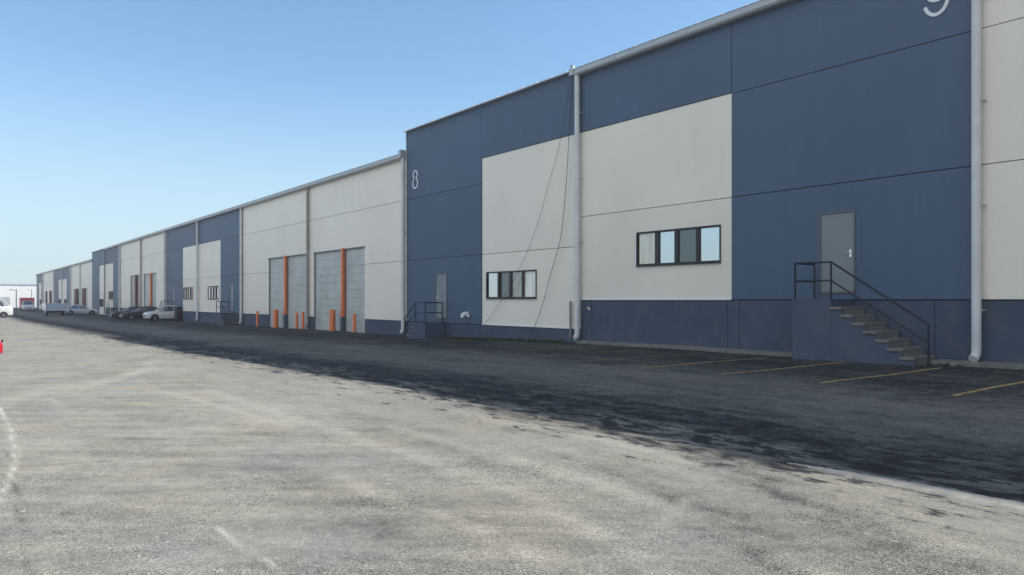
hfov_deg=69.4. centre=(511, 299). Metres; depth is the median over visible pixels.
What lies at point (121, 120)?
sky
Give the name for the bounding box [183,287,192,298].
window
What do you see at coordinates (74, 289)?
dock door
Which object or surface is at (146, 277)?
dock door
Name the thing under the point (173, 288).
door
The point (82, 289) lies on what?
dock door
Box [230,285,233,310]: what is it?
door
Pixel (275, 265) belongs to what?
dock door
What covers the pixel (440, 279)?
door
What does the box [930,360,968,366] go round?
rubble
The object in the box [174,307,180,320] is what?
storage box
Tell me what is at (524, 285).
window
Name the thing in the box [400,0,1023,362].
warehouse
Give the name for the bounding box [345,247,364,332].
dock door
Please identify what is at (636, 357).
parking line
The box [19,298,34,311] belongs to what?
box truck
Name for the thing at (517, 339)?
weeds
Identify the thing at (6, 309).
white van
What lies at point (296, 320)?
bollard
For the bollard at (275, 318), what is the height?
1.590 m
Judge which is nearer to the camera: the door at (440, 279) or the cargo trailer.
the door at (440, 279)
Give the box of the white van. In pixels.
[0,299,12,317]
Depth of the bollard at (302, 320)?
48.99 m
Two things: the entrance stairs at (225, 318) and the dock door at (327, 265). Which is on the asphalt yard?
the entrance stairs at (225, 318)
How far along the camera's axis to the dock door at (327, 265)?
47.27 m
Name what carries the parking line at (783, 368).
on the asphalt yard
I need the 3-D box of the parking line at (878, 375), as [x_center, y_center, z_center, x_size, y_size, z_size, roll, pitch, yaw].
[7.780,1.554,15.348,5.150,0.016,0.100,0,0,-38]
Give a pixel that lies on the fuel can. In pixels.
(1, 347)
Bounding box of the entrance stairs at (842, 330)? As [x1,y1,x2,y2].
[792,261,935,365]
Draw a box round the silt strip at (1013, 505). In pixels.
[787,463,1023,512]
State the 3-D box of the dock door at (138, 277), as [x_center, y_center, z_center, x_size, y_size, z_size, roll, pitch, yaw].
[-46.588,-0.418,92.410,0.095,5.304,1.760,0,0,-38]
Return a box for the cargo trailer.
[42,303,68,315]
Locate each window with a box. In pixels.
[99,299,102,306]
[109,291,112,298]
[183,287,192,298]
[208,286,218,298]
[485,270,536,298]
[635,224,720,266]
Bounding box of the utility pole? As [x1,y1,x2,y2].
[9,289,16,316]
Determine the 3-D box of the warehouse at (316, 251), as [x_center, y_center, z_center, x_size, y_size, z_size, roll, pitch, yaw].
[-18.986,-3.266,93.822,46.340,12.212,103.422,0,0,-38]
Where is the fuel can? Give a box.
[0,340,3,352]
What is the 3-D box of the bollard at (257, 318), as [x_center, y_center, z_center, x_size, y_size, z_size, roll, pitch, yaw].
[-19.325,1.574,56.166,0.290,1.450,0.286,0,0,-38]
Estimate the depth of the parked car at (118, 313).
83.46 m
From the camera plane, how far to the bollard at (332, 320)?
45.08 m
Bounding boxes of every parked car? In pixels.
[64,305,98,314]
[109,306,140,318]
[119,306,157,319]
[142,305,176,320]
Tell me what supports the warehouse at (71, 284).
on the asphalt yard
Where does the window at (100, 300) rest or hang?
in the warehouse at (316, 251)
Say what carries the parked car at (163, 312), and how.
on the asphalt yard
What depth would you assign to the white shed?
214.98 m
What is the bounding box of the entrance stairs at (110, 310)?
[107,301,117,315]
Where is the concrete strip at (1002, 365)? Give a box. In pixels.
[576,340,1023,369]
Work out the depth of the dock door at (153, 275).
85.66 m
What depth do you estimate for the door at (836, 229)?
20.17 m
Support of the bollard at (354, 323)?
on the asphalt yard
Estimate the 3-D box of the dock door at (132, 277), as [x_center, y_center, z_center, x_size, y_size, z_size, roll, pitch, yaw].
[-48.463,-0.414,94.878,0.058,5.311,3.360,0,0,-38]
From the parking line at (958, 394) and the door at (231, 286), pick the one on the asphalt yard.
the parking line at (958, 394)
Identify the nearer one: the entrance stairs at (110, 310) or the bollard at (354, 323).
the bollard at (354, 323)
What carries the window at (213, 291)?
in the warehouse at (316, 251)
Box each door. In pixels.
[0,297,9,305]
[74,289,75,304]
[77,289,78,304]
[82,289,83,305]
[85,288,86,306]
[131,276,134,306]
[137,275,139,305]
[144,274,148,305]
[152,273,155,306]
[173,288,174,304]
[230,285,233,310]
[269,258,282,327]
[287,255,307,328]
[314,250,340,330]
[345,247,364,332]
[436,274,446,318]
[820,212,854,292]
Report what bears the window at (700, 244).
in the warehouse at (724, 172)
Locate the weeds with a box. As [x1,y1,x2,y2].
[449,336,562,342]
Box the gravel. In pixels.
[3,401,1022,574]
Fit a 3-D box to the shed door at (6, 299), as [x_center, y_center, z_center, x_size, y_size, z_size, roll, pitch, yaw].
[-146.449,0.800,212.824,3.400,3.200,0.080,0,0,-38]
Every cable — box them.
[485,72,570,322]
[531,77,572,335]
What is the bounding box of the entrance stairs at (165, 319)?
[159,301,173,320]
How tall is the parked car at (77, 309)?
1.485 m
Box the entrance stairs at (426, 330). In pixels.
[404,302,444,338]
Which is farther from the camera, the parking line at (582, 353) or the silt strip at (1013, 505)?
the parking line at (582, 353)
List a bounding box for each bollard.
[255,311,258,326]
[272,309,279,327]
[295,313,298,328]
[301,312,303,328]
[328,309,336,331]
[352,314,356,332]
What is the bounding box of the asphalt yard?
[0,308,1023,574]
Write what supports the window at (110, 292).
in the warehouse at (316, 251)
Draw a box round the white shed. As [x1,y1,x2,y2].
[0,284,36,307]
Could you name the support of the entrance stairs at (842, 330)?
on the asphalt yard
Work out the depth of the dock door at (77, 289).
134.06 m
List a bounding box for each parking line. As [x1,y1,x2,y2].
[528,349,643,356]
[575,353,701,361]
[639,358,758,367]
[724,362,842,373]
[818,367,939,382]
[949,381,1023,395]
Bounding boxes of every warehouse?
[35,259,91,308]
[91,150,406,335]
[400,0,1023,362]
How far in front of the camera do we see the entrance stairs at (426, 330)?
35.68 m
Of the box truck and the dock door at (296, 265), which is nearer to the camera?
the dock door at (296, 265)
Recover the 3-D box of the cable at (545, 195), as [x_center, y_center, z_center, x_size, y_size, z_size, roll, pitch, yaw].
[0.535,-3.820,30.875,0.220,9.852,5.917,0,0,-35]
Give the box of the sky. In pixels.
[0,0,758,283]
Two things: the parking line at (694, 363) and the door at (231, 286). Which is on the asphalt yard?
the parking line at (694, 363)
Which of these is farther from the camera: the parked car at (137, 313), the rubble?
the parked car at (137, 313)
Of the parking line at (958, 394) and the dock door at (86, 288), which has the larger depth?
the dock door at (86, 288)
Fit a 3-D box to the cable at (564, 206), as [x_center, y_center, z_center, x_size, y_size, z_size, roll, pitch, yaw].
[1.581,-3.625,29.483,0.179,10.260,2.610,0,0,-33]
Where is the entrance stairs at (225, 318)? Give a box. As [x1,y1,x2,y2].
[216,301,237,324]
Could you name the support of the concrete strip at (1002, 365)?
on the asphalt yard
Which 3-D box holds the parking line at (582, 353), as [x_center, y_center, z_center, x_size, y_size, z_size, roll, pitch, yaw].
[2.305,1.615,22.465,5.150,0.015,0.100,0,0,-38]
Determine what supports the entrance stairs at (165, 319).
on the asphalt yard

